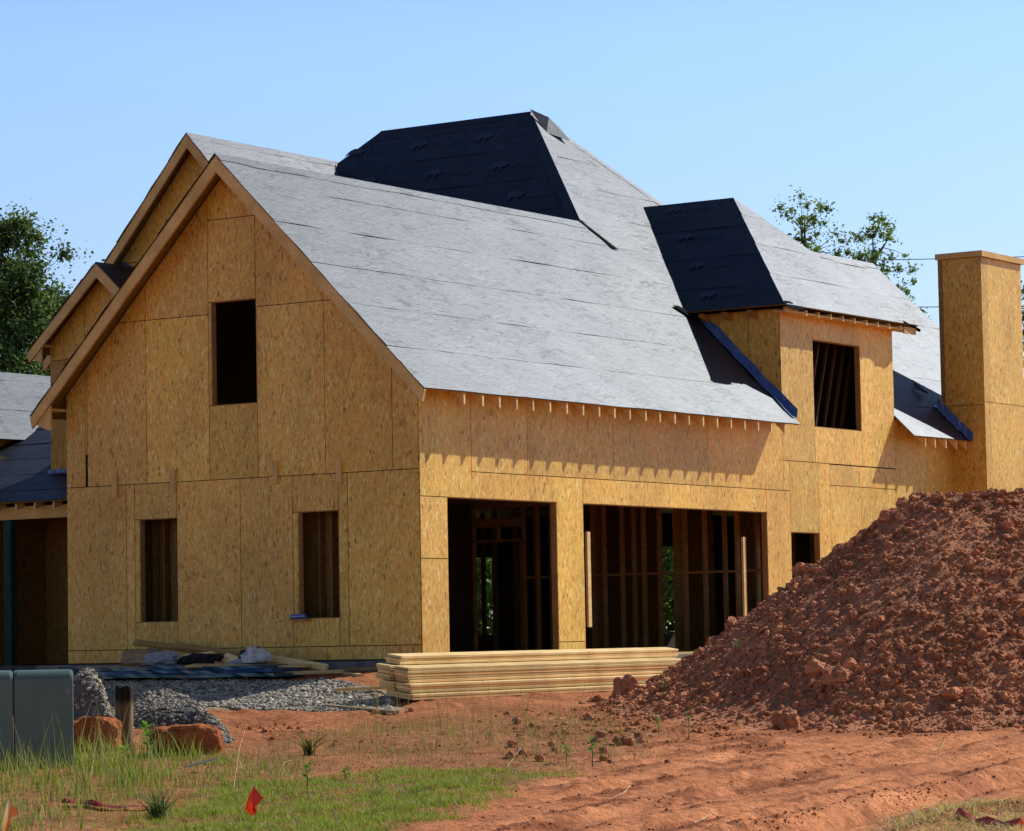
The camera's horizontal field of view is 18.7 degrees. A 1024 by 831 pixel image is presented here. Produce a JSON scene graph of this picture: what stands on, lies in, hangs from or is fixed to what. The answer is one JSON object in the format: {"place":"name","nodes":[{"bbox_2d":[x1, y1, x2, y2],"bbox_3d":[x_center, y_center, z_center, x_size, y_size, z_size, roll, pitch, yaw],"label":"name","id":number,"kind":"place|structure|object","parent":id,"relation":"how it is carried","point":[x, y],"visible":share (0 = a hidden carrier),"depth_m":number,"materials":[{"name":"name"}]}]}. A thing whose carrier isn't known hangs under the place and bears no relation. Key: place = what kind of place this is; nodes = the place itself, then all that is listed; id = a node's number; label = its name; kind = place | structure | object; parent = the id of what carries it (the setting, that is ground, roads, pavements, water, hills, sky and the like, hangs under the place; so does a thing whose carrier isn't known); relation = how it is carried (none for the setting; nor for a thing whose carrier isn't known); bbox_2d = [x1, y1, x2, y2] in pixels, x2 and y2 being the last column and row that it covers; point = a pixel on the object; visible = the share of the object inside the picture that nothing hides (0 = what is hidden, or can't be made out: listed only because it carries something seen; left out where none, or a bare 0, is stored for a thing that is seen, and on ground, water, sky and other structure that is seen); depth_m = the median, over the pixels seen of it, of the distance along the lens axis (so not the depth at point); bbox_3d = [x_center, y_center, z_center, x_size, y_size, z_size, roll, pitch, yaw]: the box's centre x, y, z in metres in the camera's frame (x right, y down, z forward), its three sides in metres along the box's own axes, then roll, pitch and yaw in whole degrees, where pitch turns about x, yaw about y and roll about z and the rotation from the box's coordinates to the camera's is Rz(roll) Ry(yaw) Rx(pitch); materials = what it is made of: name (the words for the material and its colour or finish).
{"place":"outdoors","nodes":[
{"label":"outdoors","id":0,"kind":"place"},
{"bbox_2d":[0,701,329,830],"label":"rough grass","id":1,"kind":"structure","parent":0,"point":[110,762],"depth_m":30.86,"materials":[{"name":"plant"}]},
{"bbox_2d":[132,639,199,652],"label":"loose board","id":2,"kind":"object","parent":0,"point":[153,644],"visible":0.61,"depth_m":46.26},
{"bbox_2d":[145,647,181,654],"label":"loose board","id":3,"kind":"object","parent":2,"relation":"on","point":[152,650],"visible":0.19,"depth_m":46.21,"materials":[{"name":"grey wood"}]},
{"bbox_2d":[94,763,587,830],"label":"lawn grass","id":4,"kind":"structure","parent":0,"point":[331,823],"depth_m":28.08,"materials":[{"name":"plant"}]},
{"bbox_2d":[0,671,1023,830],"bbox_3d":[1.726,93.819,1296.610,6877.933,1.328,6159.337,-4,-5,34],"label":"ground","id":5,"kind":"structure","parent":0,"point":[707,780],"depth_m":30.71,"materials":[{"name":"red soil"}]},
{"bbox_2d":[1,796,18,830],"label":"marker flag","id":6,"kind":"object","parent":5,"relation":"on","point":[11,812],"visible":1,"depth_m":25.98,"materials":[{"name":"plastic"}]},
{"bbox_2d":[0,312,26,372],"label":"broadleaf tree","id":7,"kind":"object","parent":5,"relation":"on","point":[1,347],"visible":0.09,"depth_m":118.83,"materials":[{"name":"green plant"}]},
{"bbox_2d":[0,669,73,769],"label":"utility cabinet","id":8,"kind":"object","parent":5,"relation":"on","point":[30,700],"visible":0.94,"depth_m":33.13,"materials":[{"name":"metal"}]},
{"bbox_2d":[0,199,104,375],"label":"broadleaf tree","id":9,"kind":"object","parent":5,"relation":"on","point":[28,301],"visible":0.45,"depth_m":119.91,"materials":[{"name":"green plant"}]},
{"bbox_2d":[73,666,114,718],"bbox_3d":[-5.579,3.676,41.044,0.831,0.732,2.428,-1,-4,-7],"label":"gravel pile","id":10,"kind":"object","parent":5,"relation":"on","point":[89,685],"visible":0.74,"depth_m":40.11,"materials":[{"name":"gravel"}]},
{"bbox_2d":[74,714,122,752],"bbox_3d":[-4.689,3.626,35.270,0.568,0.488,0.570,-1,-4,0],"label":"clay block","id":11,"kind":"object","parent":5,"relation":"on","point":[107,723],"depth_m":35.04,"materials":[{"name":"soil"}]},
{"bbox_2d":[61,798,148,808],"bbox_3d":[-3.636,3.496,28.024,0.148,0.077,1.346,3,-5,-41],"label":"warning tape","id":12,"kind":"object","parent":5,"relation":"on","point":[94,803],"visible":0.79,"depth_m":28.09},
{"bbox_2d":[117,744,130,761],"bbox_3d":[-4.215,3.671,33.841,0.229,0.219,0.212,-4,-5,34],"label":"leafy sprout","id":13,"kind":"object","parent":5,"relation":"on","point":[125,747],"visible":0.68,"depth_m":33.83,"materials":[{"name":"green plant"}]},
{"bbox_2d":[115,684,133,750],"bbox_3d":[-4.398,3.446,35.369,0.220,0.787,0.225,-4,-5,34],"label":"stub post","id":14,"kind":"object","parent":5,"relation":"on","point":[123,700],"visible":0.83,"depth_m":35.29,"materials":[{"name":"brown wood"}]},
{"bbox_2d":[139,720,156,760],"bbox_3d":[-3.927,3.511,33.492,0.226,0.485,0.238,-4,-5,34],"label":"leafy sprout","id":15,"kind":"object","parent":5,"relation":"on","point":[146,732],"visible":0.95,"depth_m":33.49,"materials":[{"name":"green plant"}]},
{"bbox_2d":[123,786,184,818],"bbox_3d":[-3.101,3.365,27.022,0.573,0.293,0.574,-1,-4,-6],"label":"grass tuft","id":16,"kind":"object","parent":5,"relation":"on","point":[156,809],"visible":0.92,"depth_m":26.98,"materials":[{"name":"plant"}]},
{"bbox_2d":[58,664,307,678],"bbox_3d":[-4.869,3.724,45.253,4.187,0.184,0.809,-4,-5,34],"label":"panel bundle","id":17,"kind":"object","parent":5,"relation":"on","point":[174,671],"visible":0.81,"depth_m":44.68,"materials":[{"name":"plastic"}]},
{"bbox_2d":[122,648,150,666],"bbox_3d":[-5.501,3.545,45.664,0.440,0.270,0.506,-1,-4,-1],"label":"cardboard box","id":18,"kind":"object","parent":17,"relation":"on","point":[131,658],"visible":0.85,"depth_m":45.59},
{"bbox_2d":[140,651,180,664],"bbox_3d":[-5.124,3.538,45.467,0.747,0.196,0.414,-4,-5,34],"label":"wrapping film","id":19,"kind":"object","parent":17,"relation":"on","point":[163,657],"visible":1,"depth_m":45.31,"materials":[{"name":"plastic"}]},
{"bbox_2d":[177,653,223,664],"bbox_3d":[-4.530,3.533,45.261,0.824,0.173,0.421,-4,-5,34],"label":"dark jacket","id":20,"kind":"object","parent":17,"relation":"on","point":[194,658],"visible":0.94,"depth_m":45.11,"materials":[{"name":"fabric"}]},
{"bbox_2d":[180,651,214,656],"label":"loose board","id":21,"kind":"object","parent":20,"relation":"on","point":[211,652],"visible":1,"depth_m":45.28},
{"bbox_2d":[221,653,237,669],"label":"loose board","id":22,"kind":"object","parent":17,"relation":"on","point":[228,657],"visible":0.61,"depth_m":45.13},
{"bbox_2d":[227,659,253,663],"bbox_3d":[-3.924,3.552,44.862,0.386,0.099,0.284,-4,-5,34],"label":"blue rag","id":23,"kind":"object","parent":17,"relation":"on","point":[237,661],"visible":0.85,"depth_m":44.78,"materials":[{"name":"fabric"}]},
{"bbox_2d":[185,663,311,666],"bbox_3d":[-3.764,3.585,44.663,1.799,0.026,0.450,-1,-1,13],"label":"plywood strip","id":24,"kind":"object","parent":17,"relation":"on","point":[227,664],"visible":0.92,"depth_m":44.64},
{"bbox_2d":[238,646,273,662],"bbox_3d":[-3.691,3.441,44.868,0.578,0.237,0.472,-4,-5,34],"label":"work bag","id":25,"kind":"object","parent":24,"relation":"on","point":[253,654],"visible":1,"depth_m":44.70,"materials":[{"name":"fabric"}]},
{"bbox_2d":[133,688,236,743],"bbox_3d":[-4.400,3.786,39.252,1.572,0.623,7.331,0,-4,-13],"label":"gravel heap","id":26,"kind":"object","parent":5,"relation":"on","point":[170,706],"visible":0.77,"depth_m":38.84,"materials":[{"name":"gravel"}]},
{"bbox_2d":[148,723,223,754],"bbox_3d":[-3.645,3.635,34.737,0.860,0.397,0.573,-1,-4,0],"label":"clay block","id":27,"kind":"object","parent":5,"relation":"on","point":[213,737],"depth_m":34.51,"materials":[{"name":"soil"}]},
{"bbox_2d":[184,758,215,767],"bbox_3d":[-3.221,3.587,32.131,0.329,0.099,0.050,0,-4,-9],"label":"scrap strip","id":28,"kind":"object","parent":5,"relation":"on","point":[201,762],"visible":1,"depth_m":32.11,"materials":[{"name":"metal"}]},
{"bbox_2d":[233,725,246,786],"bbox_3d":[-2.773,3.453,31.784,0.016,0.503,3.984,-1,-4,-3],"label":"dead stalk","id":29,"kind":"object","parent":5,"relation":"on","point":[237,759],"visible":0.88,"depth_m":31.06,"materials":[{"name":"beige plant"}]},
{"bbox_2d":[103,677,398,716],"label":"gravel","id":30,"kind":"structure","parent":5,"relation":"on","point":[235,693],"depth_m":42.53,"materials":[{"name":"gravel"}]},
{"bbox_2d":[336,686,382,691],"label":"loose board","id":31,"kind":"object","parent":30,"relation":"on","point":[358,688],"visible":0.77,"depth_m":41.96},
{"bbox_2d":[245,787,262,820],"bbox_3d":[-2.216,3.373,26.814,0.155,0.354,0.069,0,-4,-19],"label":"marker flag","id":32,"kind":"object","parent":5,"relation":"on","point":[255,797],"visible":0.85,"depth_m":26.81,"materials":[{"name":"plastic"}]},
{"bbox_2d":[264,655,328,670],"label":"loose board","id":33,"kind":"object","parent":5,"relation":"on","point":[313,667],"visible":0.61,"depth_m":44.69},
{"bbox_2d":[173,642,263,662],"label":"loose board","id":34,"kind":"object","parent":33,"relation":"on","point":[190,647],"visible":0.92,"depth_m":45.77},
{"bbox_2d":[262,669,343,674],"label":"loose board","id":35,"kind":"object","parent":5,"relation":"on","point":[317,672],"visible":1,"depth_m":44.08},
{"bbox_2d":[299,762,312,788],"bbox_3d":[-1.955,3.444,29.622,0.167,0.306,0.179,-4,-5,34],"label":"leafy sprout","id":36,"kind":"object","parent":5,"relation":"on","point":[305,766],"visible":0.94,"depth_m":29.62,"materials":[{"name":"green plant"}]},
{"bbox_2d":[285,731,329,755],"bbox_3d":[-2.204,3.571,33.893,0.581,0.274,0.612,-1,-4,-2],"label":"weed","id":37,"kind":"object","parent":5,"relation":"on","point":[309,748],"visible":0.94,"depth_m":33.84,"materials":[{"name":"green plant"}]},
{"bbox_2d":[340,766,350,780],"bbox_3d":[-1.650,3.555,30.842,0.142,0.164,0.167,-4,-5,34],"label":"leafy sprout","id":38,"kind":"object","parent":5,"relation":"on","point":[345,768],"visible":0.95,"depth_m":30.84,"materials":[{"name":"green plant"}]},
{"bbox_2d":[333,672,363,676],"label":"loose board","id":39,"kind":"object","parent":5,"relation":"on","point":[354,674],"visible":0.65,"depth_m":43.62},
{"bbox_2d":[341,667,377,670],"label":"loose board","id":40,"kind":"object","parent":5,"relation":"on","point":[362,669],"visible":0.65,"depth_m":44.26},
{"bbox_2d":[323,704,399,713],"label":"loose board","id":41,"kind":"object","parent":5,"relation":"on","point":[364,709],"visible":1,"depth_m":40.19,"materials":[{"name":"brown wood"}]},
{"bbox_2d":[47,665,702,827],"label":"dry weeds","id":42,"kind":"object","parent":5,"relation":"on","point":[450,729],"visible":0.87,"depth_m":35.19,"materials":[{"name":"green plant"}]},
{"bbox_2d":[386,692,398,696],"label":"lumber board","id":43,"kind":"object","parent":5,"relation":"on","point":[391,694],"visible":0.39,"depth_m":41.21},
{"bbox_2d":[386,689,402,693],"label":"lumber board","id":44,"kind":"object","parent":43,"relation":"on","point":[393,691],"visible":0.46,"depth_m":41.19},
{"bbox_2d":[380,685,396,689],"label":"lumber board","id":45,"kind":"object","parent":44,"relation":"on","point":[389,688],"visible":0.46,"depth_m":41.18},
{"bbox_2d":[379,682,396,686],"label":"lumber board","id":46,"kind":"object","parent":45,"relation":"on","point":[385,684],"visible":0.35,"depth_m":41.16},
{"bbox_2d":[379,679,401,684],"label":"lumber board","id":47,"kind":"object","parent":46,"relation":"on","point":[393,682],"visible":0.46,"depth_m":41.16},
{"bbox_2d":[376,675,395,679],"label":"lumber board","id":48,"kind":"object","parent":47,"relation":"on","point":[386,678],"visible":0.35,"depth_m":41.22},
{"bbox_2d":[375,672,393,676],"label":"lumber board","id":49,"kind":"object","parent":48,"relation":"on","point":[384,674],"visible":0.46,"depth_m":41.22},
{"bbox_2d":[378,669,393,673],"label":"lumber board","id":50,"kind":"object","parent":49,"relation":"on","point":[386,671],"visible":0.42,"depth_m":41.22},
{"bbox_2d":[377,666,394,670],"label":"lumber board","id":51,"kind":"object","parent":50,"relation":"on","point":[387,669],"visible":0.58,"depth_m":41.23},
{"bbox_2d":[376,657,670,667],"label":"lumber board","id":52,"kind":"object","parent":51,"relation":"on","point":[388,665],"visible":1,"depth_m":43.03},
{"bbox_2d":[386,654,677,664],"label":"lumber board","id":53,"kind":"object","parent":52,"relation":"on","point":[524,659],"visible":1,"depth_m":43.87,"materials":[{"name":"wood"}]},
{"bbox_2d":[385,651,676,661],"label":"lumber board","id":54,"kind":"object","parent":53,"relation":"on","point":[510,657],"visible":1,"depth_m":43.84,"materials":[{"name":"wood"}]},
{"bbox_2d":[387,647,677,658],"bbox_3d":[0.433,3.377,44.370,0.232,0.034,7.166,7,1,34],"label":"lumber board","id":55,"kind":"object","parent":54,"relation":"on","point":[519,653],"visible":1,"depth_m":43.97,"materials":[{"name":"wood"}]},
{"bbox_2d":[477,557,492,634],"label":"bushy tree","id":56,"kind":"object","parent":5,"relation":"on","point":[489,599],"visible":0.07,"depth_m":90.97,"materials":[{"name":"green plant"}]},
{"bbox_2d":[399,688,613,699],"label":"lumber board","id":57,"kind":"object","parent":5,"relation":"on","point":[486,695],"visible":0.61,"depth_m":42.61,"materials":[{"name":"wood"}]},
{"bbox_2d":[399,683,645,696],"bbox_3d":[0.605,3.854,44.001,0.232,0.034,7.188,7,1,34],"label":"lumber board","id":58,"kind":"object","parent":57,"relation":"on","point":[473,692],"visible":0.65,"depth_m":42.84,"materials":[{"name":"wood"}]},
{"bbox_2d":[397,680,646,692],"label":"lumber board","id":59,"kind":"object","parent":58,"relation":"on","point":[504,687],"visible":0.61,"depth_m":42.88,"materials":[{"name":"wood"}]},
{"bbox_2d":[395,678,648,689],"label":"lumber board","id":60,"kind":"object","parent":59,"relation":"on","point":[501,684],"visible":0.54,"depth_m":42.94,"materials":[{"name":"wood"}]},
{"bbox_2d":[397,673,662,686],"bbox_3d":[0.563,3.725,44.022,0.232,0.035,7.156,6,1,34],"label":"lumber board","id":61,"kind":"object","parent":60,"relation":"on","point":[469,682],"visible":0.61,"depth_m":43.17,"materials":[{"name":"wood"}]},
{"bbox_2d":[395,670,663,682],"bbox_3d":[0.552,3.676,44.139,0.232,0.044,7.166,7,1,34],"label":"lumber board","id":62,"kind":"object","parent":61,"relation":"on","point":[521,676],"visible":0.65,"depth_m":43.41,"materials":[{"name":"wood"}]},
{"bbox_2d":[394,668,667,679],"bbox_3d":[0.540,3.635,44.136,0.233,0.035,7.190,6,0,34],"label":"lumber board","id":63,"kind":"object","parent":62,"relation":"on","point":[520,674],"visible":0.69,"depth_m":43.44,"materials":[{"name":"wood"}]},
{"bbox_2d":[394,665,674,676],"bbox_3d":[0.523,3.594,44.094,0.232,0.035,7.152,6,1,34],"label":"lumber board","id":64,"kind":"object","parent":63,"relation":"on","point":[522,671],"visible":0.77,"depth_m":43.44,"materials":[{"name":"wood"}]},
{"bbox_2d":[393,662,677,673],"bbox_3d":[0.531,3.556,44.087,0.232,0.034,7.184,6,1,34],"label":"lumber board","id":65,"kind":"object","parent":64,"relation":"on","point":[523,668],"visible":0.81,"depth_m":43.45,"materials":[{"name":"wood"}]},
{"bbox_2d":[394,657,680,670],"bbox_3d":[0.541,3.517,44.122,0.232,0.034,7.188,6,1,34],"label":"lumber board","id":66,"kind":"object","parent":65,"relation":"on","point":[523,664],"visible":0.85,"depth_m":43.66,"materials":[{"name":"wood"}]},
{"bbox_2d":[0,109,1023,671],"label":"house under construction","id":67,"kind":"structure","parent":5,"relation":"on","point":[372,401],"depth_m":49.88,"materials":[{"name":"wood"}]},
{"bbox_2d":[139,518,177,622],"bbox_3d":[-5.304,2.342,47.083,0.790,1.620,0.092,-4,-5,34],"label":"window frame","id":68,"kind":"structure","parent":67,"relation":"in","point":[142,521],"depth_m":47.27,"materials":[{"name":"wood"}]},
{"bbox_2d":[210,298,257,405],"bbox_3d":[-4.117,-0.941,46.481,0.910,1.620,0.092,-4,-5,34],"label":"window frame","id":69,"kind":"structure","parent":67,"relation":"in","point":[213,304],"depth_m":46.69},
{"bbox_2d":[290,614,306,618],"bbox_3d":[-3.118,2.931,45.402,0.261,0.075,0.067,-4,-5,34],"label":"film roll","id":70,"kind":"object","parent":67,"relation":"on","point":[298,616],"visible":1,"depth_m":45.37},
{"bbox_2d":[297,508,339,618],"bbox_3d":[-2.782,2.176,45.402,0.800,1.620,0.092,-4,-5,34],"label":"window frame","id":71,"kind":"structure","parent":67,"relation":"in","point":[300,514],"depth_m":45.59,"materials":[{"name":"wood"}]},
{"bbox_2d":[677,652,692,654],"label":"lumber board","id":72,"kind":"object","parent":67,"relation":"on","point":[680,653],"depth_m":49.72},
{"bbox_2d":[791,532,819,562],"bbox_3d":[5.044,2.604,53.902,0.092,1.210,1.090,-4,-5,34],"label":"window frame","id":73,"kind":"structure","parent":67,"relation":"in","point":[816,535],"depth_m":54.34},
{"bbox_2d":[506,751,518,757],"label":"dirt clod","id":74,"kind":"object","parent":5,"relation":"on","point":[509,754],"visible":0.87,"depth_m":32.95,"materials":[{"name":"soil"}]},
{"bbox_2d":[511,717,520,723],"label":"dirt clod","id":75,"kind":"object","parent":5,"relation":"on","point":[517,720],"visible":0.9,"depth_m":38.00,"materials":[{"name":"soil"}]},
{"bbox_2d":[517,748,525,754],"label":"dirt clod","id":76,"kind":"object","parent":5,"relation":"on","point":[521,751],"visible":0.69,"depth_m":33.41,"materials":[{"name":"soil"}]},
{"bbox_2d":[534,754,544,761],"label":"dirt clod","id":77,"kind":"object","parent":5,"relation":"on","point":[538,757],"visible":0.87,"depth_m":32.53,"materials":[{"name":"soil"}]},
{"bbox_2d":[547,741,555,745],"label":"dirt clod","id":78,"kind":"object","parent":5,"relation":"on","point":[549,743],"visible":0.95,"depth_m":34.51,"materials":[{"name":"soil"}]},
{"bbox_2d":[559,743,570,763],"bbox_3d":[0.559,3.512,32.221,0.156,0.241,0.159,-1,-4,-1],"label":"leafy sprout","id":79,"kind":"object","parent":5,"relation":"on","point":[566,749],"visible":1,"depth_m":32.23,"materials":[{"name":"green plant"}]},
{"bbox_2d":[125,704,1023,830],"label":"soil crumbs","id":80,"kind":"object","parent":5,"relation":"on","point":[604,707],"visible":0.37,"depth_m":35.62,"materials":[{"name":"red soil"}]},
{"bbox_2d":[583,712,596,719],"bbox_3d":[0.975,3.774,39.005,0.180,0.115,0.138,-4,-5,34],"label":"dirt clod","id":81,"kind":"object","parent":5,"relation":"on","point":[585,716],"visible":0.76,"depth_m":38.97,"materials":[{"name":"soil"}]},
{"bbox_2d":[585,735,598,766],"bbox_3d":[0.821,3.398,31.441,0.184,0.337,0.183,-4,-5,34],"label":"leafy sprout","id":82,"kind":"object","parent":5,"relation":"on","point":[592,744],"visible":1,"depth_m":31.45,"materials":[{"name":"green plant"}]},
{"bbox_2d":[590,736,600,742],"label":"dirt clod","id":83,"kind":"object","parent":5,"relation":"on","point":[596,739],"visible":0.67,"depth_m":34.84,"materials":[{"name":"soil"}]},
{"bbox_2d":[595,730,607,737],"bbox_3d":[1.036,3.679,35.903,0.167,0.099,0.160,-4,-5,34],"label":"dirt clod","id":84,"kind":"object","parent":5,"relation":"on","point":[602,733],"visible":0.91,"depth_m":35.85,"materials":[{"name":"soil"}]},
{"bbox_2d":[598,746,607,752],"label":"dirt clod","id":85,"kind":"object","parent":5,"relation":"on","point":[603,749],"visible":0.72,"depth_m":33.35,"materials":[{"name":"soil"}]},
{"bbox_2d":[599,755,609,760],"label":"dirt clod","id":86,"kind":"object","parent":5,"relation":"on","point":[601,758],"visible":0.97,"depth_m":32.47,"materials":[{"name":"soil"}]},
{"bbox_2d":[611,735,635,745],"bbox_3d":[1.249,3.623,34.593,0.247,0.147,0.282,-4,-5,34],"label":"dirt clod","id":87,"kind":"object","parent":5,"relation":"on","point":[628,741],"visible":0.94,"depth_m":34.51,"materials":[{"name":"soil"}]},
{"bbox_2d":[612,673,639,697],"bbox_3d":[1.599,3.771,42.642,0.509,0.474,0.436,-4,-5,34],"label":"dirt clod","id":88,"kind":"object","parent":5,"relation":"on","point":[627,683],"visible":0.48,"depth_m":42.53,"materials":[{"name":"soil"}]},
{"bbox_2d":[633,732,643,737],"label":"dirt clod","id":89,"kind":"object","parent":5,"relation":"on","point":[638,734],"visible":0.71,"depth_m":35.43,"materials":[{"name":"soil"}]},
{"bbox_2d":[636,737,644,742],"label":"dirt clod","id":90,"kind":"object","parent":5,"relation":"on","point":[640,740],"visible":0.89,"depth_m":34.97,"materials":[{"name":"soil"}]},
{"bbox_2d":[654,715,662,734],"bbox_3d":[1.669,3.555,35.647,0.140,0.262,0.140,1,-4,-23],"label":"leafy sprout","id":91,"kind":"object","parent":5,"relation":"on","point":[658,719],"visible":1,"depth_m":35.65,"materials":[{"name":"green plant"}]},
{"bbox_2d":[662,547,674,633],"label":"bushy tree","id":92,"kind":"object","parent":5,"relation":"on","point":[667,564],"visible":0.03,"depth_m":91.91,"materials":[{"name":"green plant"}]},
{"bbox_2d":[684,706,693,737],"bbox_3d":[1.997,3.473,35.107,0.126,0.394,0.115,-4,-5,34],"label":"leafy sprout","id":93,"kind":"object","parent":5,"relation":"on","point":[687,722],"visible":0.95,"depth_m":35.11,"materials":[{"name":"green plant"}]},
{"bbox_2d":[545,487,1023,741],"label":"dirt pile","id":94,"kind":"object","parent":5,"relation":"on","point":[905,612],"visible":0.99,"depth_m":38.70,"materials":[{"name":"soil"}]},
{"bbox_2d":[803,658,829,674],"bbox_3d":[3.721,3.070,38.043,0.327,0.208,0.252,-4,-5,34],"label":"dirt clod","id":95,"kind":"object","parent":94,"relation":"on","point":[814,666],"visible":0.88,"depth_m":37.97,"materials":[{"name":"soil"}]},
{"bbox_2d":[821,665,850,685],"bbox_3d":[3.930,3.170,37.633,0.354,0.318,0.363,-4,-5,34],"label":"dirt clod","id":96,"kind":"object","parent":94,"relation":"on","point":[836,674],"visible":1,"depth_m":37.53,"materials":[{"name":"soil"}]},
{"bbox_2d":[939,686,962,698],"bbox_3d":[5.188,3.279,36.770,0.274,0.159,0.283,-4,-5,34],"label":"dirt clod","id":97,"kind":"object","parent":94,"relation":"on","point":[954,692],"visible":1,"depth_m":36.68,"materials":[{"name":"soil"}]},
{"bbox_2d":[769,707,800,728],"bbox_3d":[3.243,3.616,36.820,0.344,0.328,0.392,-4,-5,34],"label":"dirt clod","id":98,"kind":"object","parent":5,"relation":"on","point":[787,718],"visible":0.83,"depth_m":36.70,"materials":[{"name":"soil"}]},
{"bbox_2d":[772,185,853,258],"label":"broadleaf tree","id":99,"kind":"object","parent":5,"relation":"on","point":[804,240],"visible":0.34,"depth_m":112.36,"materials":[{"name":"green plant"}]},
{"bbox_2d":[844,210,924,300],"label":"broadleaf tree","id":100,"kind":"object","parent":5,"relation":"on","point":[874,255],"visible":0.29,"depth_m":112.39,"materials":[{"name":"green plant"}]},
{"bbox_2d":[955,807,1023,825],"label":"warning tape","id":101,"kind":"object","parent":5,"relation":"on","point":[963,814],"visible":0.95,"depth_m":25.19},
{"bbox_2d":[1021,251,1023,365],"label":"broadleaf tree","id":102,"kind":"object","parent":5,"relation":"on","point":[1022,290],"visible":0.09,"depth_m":105.75,"materials":[{"name":"green plant"}]},
{"bbox_2d":[0,0,1023,634],"label":"sky","id":103,"kind":"structure","parent":0,"point":[911,111],"materials":[{"name":"blue"}]},
{"bbox_2d":[855,795,1023,830],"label":"straw grass","id":104,"kind":"structure","parent":0,"point":[1004,818],"depth_m":25.56,"materials":[{"name":"plant"}]},
{"bbox_2d":[858,256,1023,260],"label":"power line","id":105,"kind":"object","parent":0,"point":[904,259],"visible":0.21,"depth_m":82.47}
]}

